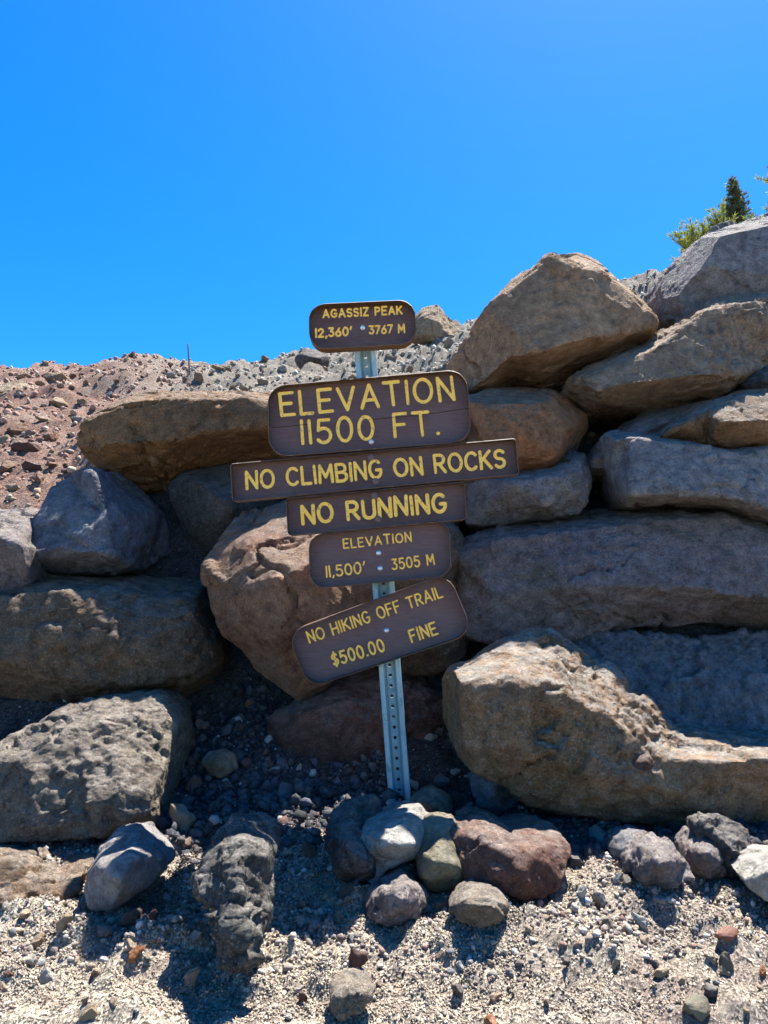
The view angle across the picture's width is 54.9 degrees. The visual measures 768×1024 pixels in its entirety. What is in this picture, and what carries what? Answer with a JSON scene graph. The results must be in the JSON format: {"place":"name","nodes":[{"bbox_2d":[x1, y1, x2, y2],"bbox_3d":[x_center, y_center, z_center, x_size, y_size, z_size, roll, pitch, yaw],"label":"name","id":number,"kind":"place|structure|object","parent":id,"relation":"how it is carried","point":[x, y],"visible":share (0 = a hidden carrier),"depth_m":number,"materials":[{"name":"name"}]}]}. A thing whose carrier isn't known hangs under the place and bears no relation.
{"place":"outdoors","nodes":[
{"label":"outdoors","id":0,"kind":"place"},
{"bbox_2d":[0,268,767,1023],"bbox_3d":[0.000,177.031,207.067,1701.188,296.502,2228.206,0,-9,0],"label":"ground","id":1,"kind":"structure","parent":0,"point":[738,990],"depth_m":1.46,"materials":[{"name":"gravel"}]},
{"bbox_2d":[0,460,17,472],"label":"stone","id":2,"kind":"object","parent":1,"relation":"on","point":[6,466],"visible":0.77,"depth_m":3.52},
{"bbox_2d":[6,483,20,489],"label":"stone","id":3,"kind":"object","parent":1,"relation":"on","point":[14,486],"visible":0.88,"depth_m":3.33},
{"bbox_2d":[0,380,34,396],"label":"boulder","id":4,"kind":"object","parent":1,"relation":"on","point":[7,387],"visible":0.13,"depth_m":5.34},
{"bbox_2d":[6,421,28,434],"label":"stone","id":5,"kind":"object","parent":1,"relation":"on","point":[18,427],"visible":0.84,"depth_m":4.14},
{"bbox_2d":[19,909,30,918],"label":"pebble","id":6,"kind":"object","parent":1,"relation":"on","point":[24,913],"visible":1,"depth_m":1.49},
{"bbox_2d":[11,442,42,452],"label":"stone","id":7,"kind":"object","parent":1,"relation":"on","point":[26,447],"visible":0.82,"depth_m":3.73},
{"bbox_2d":[23,953,37,965],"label":"pebble","id":8,"kind":"object","parent":1,"relation":"on","point":[31,959],"visible":1,"depth_m":1.33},
{"bbox_2d":[21,461,41,470],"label":"stone","id":9,"kind":"object","parent":1,"relation":"on","point":[28,465],"visible":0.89,"depth_m":3.51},
{"bbox_2d":[30,932,44,947],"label":"stone","id":10,"kind":"object","parent":1,"relation":"on","point":[37,940],"visible":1,"depth_m":1.43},
{"bbox_2d":[32,471,43,482],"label":"stone","id":11,"kind":"object","parent":1,"relation":"on","point":[37,476],"visible":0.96,"depth_m":3.36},
{"bbox_2d":[37,847,50,859],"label":"pebble","id":12,"kind":"object","parent":1,"relation":"on","point":[43,853],"visible":0.69,"depth_m":1.78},
{"bbox_2d":[39,966,52,982],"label":"pebble","id":13,"kind":"object","parent":1,"relation":"on","point":[45,976],"visible":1,"depth_m":1.30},
{"bbox_2d":[0,843,97,907],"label":"boulder","id":14,"kind":"object","parent":1,"relation":"on","point":[25,872],"visible":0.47,"depth_m":1.63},
{"bbox_2d":[0,688,195,842],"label":"boulder","id":15,"kind":"object","parent":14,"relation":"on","point":[103,766],"visible":0.9,"depth_m":1.94,"materials":[{"name":"stone"}]},
{"bbox_2d":[0,573,231,702],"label":"boulder","id":16,"kind":"object","parent":15,"relation":"on","point":[71,638],"visible":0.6,"depth_m":2.40,"materials":[{"name":"stone"}]},
{"bbox_2d":[0,507,52,590],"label":"boulder","id":17,"kind":"object","parent":16,"relation":"on","point":[20,567],"visible":0.4,"depth_m":2.54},
{"bbox_2d":[32,467,171,575],"bbox_3d":[-1.075,0.046,2.927,0.448,0.440,0.778,0,-9,0],"label":"boulder","id":18,"kind":"object","parent":16,"relation":"on","point":[93,521],"visible":0.84,"depth_m":2.66,"materials":[{"name":"stone"}]},
{"bbox_2d":[77,390,297,493],"bbox_3d":[-0.669,-0.303,3.236,1.136,0.564,0.954,0,-9,0],"label":"boulder","id":19,"kind":"object","parent":18,"relation":"on","point":[149,442],"visible":0.5,"depth_m":2.83,"materials":[{"name":"stone"}]},
{"bbox_2d":[42,430,59,441],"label":"stone","id":20,"kind":"object","parent":1,"relation":"on","point":[53,436],"visible":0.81,"depth_m":3.96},
{"bbox_2d":[43,372,60,380],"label":"stone","id":21,"kind":"object","parent":1,"relation":"on","point":[47,376],"visible":0.84,"depth_m":6.68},
{"bbox_2d":[49,397,68,406],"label":"stone","id":22,"kind":"object","parent":1,"relation":"on","point":[57,402],"visible":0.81,"depth_m":4.80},
{"bbox_2d":[51,372,66,380],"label":"stone","id":23,"kind":"object","parent":1,"relation":"on","point":[61,375],"visible":0.81,"depth_m":6.71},
{"bbox_2d":[55,912,72,932],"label":"stone","id":24,"kind":"object","parent":1,"relation":"on","point":[64,921],"visible":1,"depth_m":1.41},
{"bbox_2d":[78,1004,97,1021],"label":"stone","id":25,"kind":"object","parent":1,"relation":"on","point":[88,1012],"visible":1,"depth_m":1.16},
{"bbox_2d":[95,922,112,937],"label":"stone","id":26,"kind":"object","parent":1,"relation":"on","point":[103,930],"visible":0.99,"depth_m":1.42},
{"bbox_2d":[110,996,117,1007],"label":"pebble","id":27,"kind":"object","parent":1,"relation":"on","point":[113,1001],"visible":1,"depth_m":1.18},
{"bbox_2d":[123,938,134,951],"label":"stone","id":28,"kind":"object","parent":1,"relation":"on","point":[129,942],"visible":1,"depth_m":1.35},
{"bbox_2d":[83,821,175,911],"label":"rock","id":29,"kind":"object","parent":1,"relation":"on","point":[131,861],"visible":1,"depth_m":1.53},
{"bbox_2d":[118,908,142,925],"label":"stone","id":30,"kind":"object","parent":1,"relation":"on","point":[130,917],"visible":0.94,"depth_m":1.47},
{"bbox_2d":[128,945,144,963],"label":"stone","id":31,"kind":"object","parent":1,"relation":"on","point":[136,951],"visible":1,"depth_m":1.33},
{"bbox_2d":[147,909,157,919],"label":"stone","id":32,"kind":"object","parent":1,"relation":"on","point":[152,915],"visible":0.59,"depth_m":1.49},
{"bbox_2d":[156,817,169,827],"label":"stone","id":33,"kind":"object","parent":1,"relation":"on","point":[161,822],"visible":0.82,"depth_m":2.01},
{"bbox_2d":[169,803,195,834],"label":"stone","id":34,"kind":"object","parent":1,"relation":"on","point":[182,817],"visible":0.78,"depth_m":1.97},
{"bbox_2d":[182,837,195,847],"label":"pebble","id":35,"kind":"object","parent":1,"relation":"on","point":[186,843],"visible":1,"depth_m":1.88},
{"bbox_2d":[184,966,199,986],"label":"stone","id":36,"kind":"object","parent":1,"relation":"on","point":[190,975],"visible":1,"depth_m":1.29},
{"bbox_2d":[184,775,200,790],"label":"stone","id":37,"kind":"object","parent":1,"relation":"on","point":[194,779],"visible":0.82,"depth_m":2.25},
{"bbox_2d":[191,930,202,943],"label":"stone","id":38,"kind":"object","parent":1,"relation":"on","point":[196,936],"visible":1,"depth_m":1.40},
{"bbox_2d":[194,371,203,381],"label":"pebble","id":39,"kind":"object","parent":1,"relation":"on","point":[198,375],"visible":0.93,"depth_m":6.02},
{"bbox_2d":[202,748,238,777],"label":"rock","id":40,"kind":"object","parent":1,"relation":"on","point":[220,763],"visible":0.99,"depth_m":2.27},
{"bbox_2d":[166,464,279,554],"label":"boulder","id":41,"kind":"object","parent":1,"relation":"on","point":[207,509],"visible":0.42,"depth_m":2.89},
{"bbox_2d":[220,724,231,735],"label":"stone","id":42,"kind":"object","parent":1,"relation":"on","point":[226,729],"visible":0.96,"depth_m":2.51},
{"bbox_2d":[190,812,281,975],"bbox_3d":[-0.285,0.730,1.481,0.168,0.192,0.503,0,-9,0],"label":"rock","id":43,"kind":"object","parent":1,"relation":"on","point":[233,883],"visible":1,"depth_m":1.35,"materials":[{"name":"stone"}]},
{"bbox_2d":[275,757,289,769],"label":"stone","id":44,"kind":"object","parent":1,"relation":"on","point":[281,762],"visible":0.86,"depth_m":2.32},
{"bbox_2d":[277,782,294,797],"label":"stone","id":45,"kind":"object","parent":1,"relation":"on","point":[285,789],"visible":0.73,"depth_m":2.20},
{"bbox_2d":[295,916,307,924],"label":"stone","id":46,"kind":"object","parent":1,"relation":"on","point":[301,918],"visible":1,"depth_m":1.53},
{"bbox_2d":[296,900,306,908],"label":"stone","id":47,"kind":"object","parent":1,"relation":"on","point":[302,904],"visible":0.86,"depth_m":1.60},
{"bbox_2d":[298,990,307,1003],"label":"pebble","id":48,"kind":"object","parent":1,"relation":"on","point":[302,996],"visible":1,"depth_m":1.26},
{"bbox_2d":[303,842,316,857],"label":"stone","id":49,"kind":"object","parent":1,"relation":"on","point":[309,851],"visible":0.96,"depth_m":1.84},
{"bbox_2d":[295,349,329,369],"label":"boulder","id":50,"kind":"object","parent":1,"relation":"on","point":[314,356],"visible":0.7,"depth_m":7.64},
{"bbox_2d":[308,919,319,929],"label":"stone","id":51,"kind":"object","parent":1,"relation":"on","point":[313,922],"visible":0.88,"depth_m":1.52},
{"bbox_2d":[0,267,667,505],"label":"talus","id":52,"kind":"structure","parent":1,"relation":"on","point":[69,469],"depth_m":5.92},
{"bbox_2d":[332,910,342,924],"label":"stone","id":53,"kind":"object","parent":1,"relation":"on","point":[338,917],"visible":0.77,"depth_m":1.54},
{"bbox_2d":[339,878,358,899],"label":"stone","id":54,"kind":"object","parent":1,"relation":"on","point":[347,889],"visible":0.83,"depth_m":1.60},
{"bbox_2d":[329,968,375,1020],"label":"rock","id":55,"kind":"object","parent":1,"relation":"on","point":[351,991],"visible":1,"depth_m":1.19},
{"bbox_2d":[324,793,382,885],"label":"rock","id":56,"kind":"object","parent":1,"relation":"on","point":[351,857],"visible":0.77,"depth_m":1.67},
{"bbox_2d":[266,666,444,763],"bbox_3d":[-0.056,0.757,2.681,0.674,0.435,0.687,0,-9,0],"label":"boulder","id":57,"kind":"object","parent":1,"relation":"on","point":[340,720],"visible":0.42,"depth_m":2.42,"materials":[{"name":"stone"}]},
{"bbox_2d":[200,500,382,699],"bbox_3d":[-0.314,0.296,2.682,0.623,0.723,0.872,0,-9,0],"label":"boulder","id":58,"kind":"object","parent":57,"relation":"on","point":[268,598],"visible":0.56,"depth_m":2.37,"materials":[{"name":"stone"}]},
{"bbox_2d":[378,522,468,675],"bbox_3d":[0.119,0.308,2.772,0.418,0.589,0.550,0,-9,0],"label":"boulder","id":59,"kind":"object","parent":57,"relation":"on","point":[439,659],"visible":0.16,"depth_m":2.57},
{"bbox_2d":[357,435,475,526],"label":"boulder","id":60,"kind":"object","parent":59,"relation":"on","point":[459,523],"visible":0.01,"depth_m":2.83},
{"bbox_2d":[347,948,367,967],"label":"stone","id":61,"kind":"object","parent":1,"relation":"on","point":[357,958],"visible":1,"depth_m":1.37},
{"bbox_2d":[230,300,518,800],"bbox_3d":[-0.028,0.160,2.171,0.843,1.577,0.097,0,-5,0],"label":"trail sign","id":62,"kind":"object","parent":1,"relation":"on","point":[373,438],"visible":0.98,"depth_m":2.18,"materials":[{"name":"brown paint"}]},
{"bbox_2d":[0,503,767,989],"bbox_3d":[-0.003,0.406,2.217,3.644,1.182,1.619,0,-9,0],"label":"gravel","id":63,"kind":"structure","parent":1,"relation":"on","point":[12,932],"depth_m":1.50,"materials":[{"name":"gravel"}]},
{"bbox_2d":[359,800,428,883],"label":"rock","id":64,"kind":"object","parent":1,"relation":"on","point":[392,836],"visible":0.76,"depth_m":1.65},
{"bbox_2d":[364,863,427,927],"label":"rock","id":65,"kind":"object","parent":1,"relation":"on","point":[397,896],"visible":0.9,"depth_m":1.50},
{"bbox_2d":[55,669,767,863],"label":"rubble","id":66,"kind":"object","parent":1,"relation":"on","point":[226,800],"visible":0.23,"depth_m":2.15,"materials":[{"name":"gravel"}]},
{"bbox_2d":[424,733,437,740],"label":"pebble","id":67,"kind":"object","parent":1,"relation":"on","point":[430,737],"visible":1,"depth_m":2.44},
{"bbox_2d":[410,784,452,813],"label":"rock","id":68,"kind":"object","parent":1,"relation":"on","point":[430,798],"visible":0.67,"depth_m":2.05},
{"bbox_2d":[413,304,459,345],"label":"boulder","id":69,"kind":"object","parent":1,"relation":"on","point":[433,322],"visible":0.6,"depth_m":8.13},
{"bbox_2d":[415,812,463,891],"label":"rock","id":70,"kind":"object","parent":1,"relation":"on","point":[438,865],"visible":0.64,"depth_m":1.61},
{"bbox_2d":[433,773,449,786],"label":"stone","id":71,"kind":"object","parent":1,"relation":"on","point":[440,780],"visible":1,"depth_m":2.23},
{"bbox_2d":[435,898,448,908],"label":"stone","id":72,"kind":"object","parent":1,"relation":"on","point":[441,903],"visible":0.86,"depth_m":1.55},
{"bbox_2d":[443,336,454,347],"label":"stone","id":73,"kind":"object","parent":1,"relation":"on","point":[449,340],"visible":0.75,"depth_m":6.53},
{"bbox_2d":[452,984,463,996],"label":"stone","id":74,"kind":"object","parent":1,"relation":"on","point":[458,989],"visible":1,"depth_m":1.29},
{"bbox_2d":[456,959,464,970],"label":"pebble","id":75,"kind":"object","parent":1,"relation":"on","point":[460,965],"visible":1,"depth_m":1.37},
{"bbox_2d":[448,878,508,927],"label":"rock","id":76,"kind":"object","parent":1,"relation":"on","point":[472,902],"visible":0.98,"depth_m":1.45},
{"bbox_2d":[484,1014,497,1023],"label":"stone","id":77,"kind":"object","parent":1,"relation":"on","point":[489,1018],"visible":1,"depth_m":1.17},
{"bbox_2d":[469,771,519,815],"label":"rock","id":78,"kind":"object","parent":1,"relation":"on","point":[495,798],"visible":0.4,"depth_m":2.06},
{"bbox_2d":[490,992,502,1003],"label":"pebble","id":79,"kind":"object","parent":1,"relation":"on","point":[494,996],"visible":0.99,"depth_m":1.28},
{"bbox_2d":[450,806,570,900],"bbox_3d":[0.290,0.791,1.738,0.287,0.136,0.398,0,-9,0],"label":"rock","id":80,"kind":"object","parent":1,"relation":"on","point":[520,857],"visible":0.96,"depth_m":1.61,"materials":[{"name":"stone"}]},
{"bbox_2d":[568,851,583,868],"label":"stone","id":81,"kind":"object","parent":1,"relation":"on","point":[575,860],"visible":0.82,"depth_m":1.74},
{"bbox_2d":[577,885,586,897],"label":"stone","id":82,"kind":"object","parent":1,"relation":"on","point":[581,892],"visible":1,"depth_m":1.53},
{"bbox_2d":[589,824,605,841],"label":"stone","id":83,"kind":"object","parent":1,"relation":"on","point":[597,832],"visible":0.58,"depth_m":1.92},
{"bbox_2d":[591,890,605,908],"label":"stone","id":84,"kind":"object","parent":1,"relation":"on","point":[598,898],"visible":0.94,"depth_m":1.55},
{"bbox_2d":[442,627,767,827],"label":"boulder","id":85,"kind":"object","parent":1,"relation":"on","point":[549,719],"visible":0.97,"depth_m":1.93,"materials":[{"name":"stone"}]},
{"bbox_2d":[602,915,613,930],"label":"stone","id":86,"kind":"object","parent":1,"relation":"on","point":[607,921],"visible":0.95,"depth_m":1.42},
{"bbox_2d":[611,959,620,969],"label":"stone","id":87,"kind":"object","parent":1,"relation":"on","point":[615,963],"visible":1,"depth_m":1.31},
{"bbox_2d":[603,824,640,860],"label":"rock","id":88,"kind":"object","parent":1,"relation":"on","point":[617,840],"visible":0.56,"depth_m":1.77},
{"bbox_2d":[621,874,633,886],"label":"pebble","id":89,"kind":"object","parent":1,"relation":"on","point":[626,879],"visible":1,"depth_m":1.61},
{"bbox_2d":[631,912,648,929],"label":"stone","id":90,"kind":"object","parent":1,"relation":"on","point":[642,921],"visible":1,"depth_m":1.46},
{"bbox_2d":[639,934,647,945],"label":"pebble","id":91,"kind":"object","parent":1,"relation":"on","point":[643,939],"visible":1,"depth_m":1.39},
{"bbox_2d":[587,400,702,486],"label":"boulder","id":92,"kind":"object","parent":1,"relation":"on","point":[653,422],"visible":0.28,"depth_m":2.87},
{"bbox_2d":[559,290,767,429],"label":"boulder","id":93,"kind":"object","parent":92,"relation":"on","point":[714,346],"visible":0.72,"depth_m":2.88,"materials":[{"name":"stone"}]},
{"bbox_2d":[644,213,767,333],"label":"boulder","id":94,"kind":"object","parent":93,"relation":"on","point":[730,257],"visible":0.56,"depth_m":3.19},
{"bbox_2d":[620,830,694,889],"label":"rock","id":95,"kind":"object","parent":1,"relation":"on","point":[649,858],"visible":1,"depth_m":1.59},
{"bbox_2d":[653,967,669,977],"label":"pebble","id":96,"kind":"object","parent":1,"relation":"on","point":[661,972],"visible":1,"depth_m":1.28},
{"bbox_2d":[655,895,667,903],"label":"stone","id":97,"kind":"object","parent":1,"relation":"on","point":[660,899],"visible":1,"depth_m":1.52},
{"bbox_2d":[573,627,767,730],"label":"boulder","id":98,"kind":"object","parent":1,"relation":"on","point":[716,680],"visible":0.56,"depth_m":2.46,"materials":[{"name":"stone"}]},
{"bbox_2d":[457,507,767,644],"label":"boulder","id":99,"kind":"object","parent":98,"relation":"on","point":[582,574],"visible":0.81,"depth_m":2.54,"materials":[{"name":"stone"}]},
{"bbox_2d":[465,451,591,533],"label":"boulder","id":100,"kind":"object","parent":99,"relation":"on","point":[559,491],"visible":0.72,"depth_m":2.74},
{"bbox_2d":[467,387,588,470],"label":"boulder","id":101,"kind":"object","parent":100,"relation":"on","point":[545,427],"visible":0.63,"depth_m":2.77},
{"bbox_2d":[445,252,658,393],"bbox_3d":[0.735,-0.875,3.393,0.940,0.853,1.100,0,-9,0],"label":"boulder","id":102,"kind":"object","parent":101,"relation":"on","point":[553,320],"visible":0.77,"depth_m":2.93,"materials":[{"name":"stone"}]},
{"bbox_2d":[560,447,574,462],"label":"boulder","id":103,"kind":"object","parent":100,"relation":"on","point":[567,456],"visible":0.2,"depth_m":2.83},
{"bbox_2d":[595,429,767,524],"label":"boulder","id":104,"kind":"object","parent":99,"relation":"on","point":[645,471],"visible":0.79,"depth_m":2.58,"materials":[{"name":"stone"}]},
{"bbox_2d":[655,388,767,448],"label":"boulder","id":105,"kind":"object","parent":104,"relation":"on","point":[734,419],"visible":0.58,"depth_m":2.67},
{"bbox_2d":[734,365,767,390],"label":"boulder","id":106,"kind":"object","parent":105,"relation":"on","point":[758,380],"visible":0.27,"depth_m":2.88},
{"bbox_2d":[682,993,709,1021],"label":"stone","id":107,"kind":"object","parent":1,"relation":"on","point":[697,1006],"visible":0.97,"depth_m":1.18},
{"bbox_2d":[674,826,727,880],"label":"rock","id":108,"kind":"object","parent":1,"relation":"on","point":[702,857],"visible":0.76,"depth_m":1.66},
{"bbox_2d":[704,982,717,996],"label":"stone","id":109,"kind":"object","parent":1,"relation":"on","point":[710,990],"visible":1,"depth_m":1.22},
{"bbox_2d":[704,954,717,965],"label":"pebble","id":110,"kind":"object","parent":1,"relation":"on","point":[713,960],"visible":1,"depth_m":1.30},
{"bbox_2d":[666,197,760,259],"bbox_3d":[3.502,-2.604,7.690,0.982,1.061,0.828,0,-9,0],"label":"bush","id":111,"kind":"object","parent":1,"relation":"on","point":[695,235],"visible":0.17,"depth_m":7.55,"materials":[{"name":"green plant"}]},
{"bbox_2d":[685,811,751,879],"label":"rock","id":112,"kind":"object","parent":1,"relation":"on","point":[730,840],"visible":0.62,"depth_m":1.71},
{"bbox_2d":[719,965,730,975],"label":"pebble","id":113,"kind":"object","parent":1,"relation":"on","point":[723,970],"visible":1,"depth_m":1.28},
{"bbox_2d":[718,951,733,971],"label":"stone","id":114,"kind":"object","parent":1,"relation":"on","point":[725,960],"visible":1,"depth_m":1.28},
{"bbox_2d":[715,926,737,941],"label":"stone","id":115,"kind":"object","parent":1,"relation":"on","point":[728,933],"visible":1,"depth_m":1.34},
{"bbox_2d":[717,175,759,223],"bbox_3d":[4.656,-3.694,9.762,0.782,1.593,0.710,8,-12,-40],"label":"spruce tree","id":116,"kind":"object","parent":1,"relation":"on","point":[736,202],"visible":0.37,"depth_m":9.70,"materials":[{"name":"green plant"}]},
{"bbox_2d":[726,844,767,900],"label":"rock","id":117,"kind":"object","parent":1,"relation":"on","point":[749,865],"visible":0.93,"depth_m":1.57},
{"bbox_2d":[753,171,767,212],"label":"pine tree","id":118,"kind":"object","parent":1,"relation":"on","point":[765,181],"visible":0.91,"depth_m":7.11,"materials":[{"name":"green plant"}]},
{"bbox_2d":[0,0,767,368],"label":"sky","id":119,"kind":"structure","parent":0,"point":[208,176],"materials":[{"name":"blue"}]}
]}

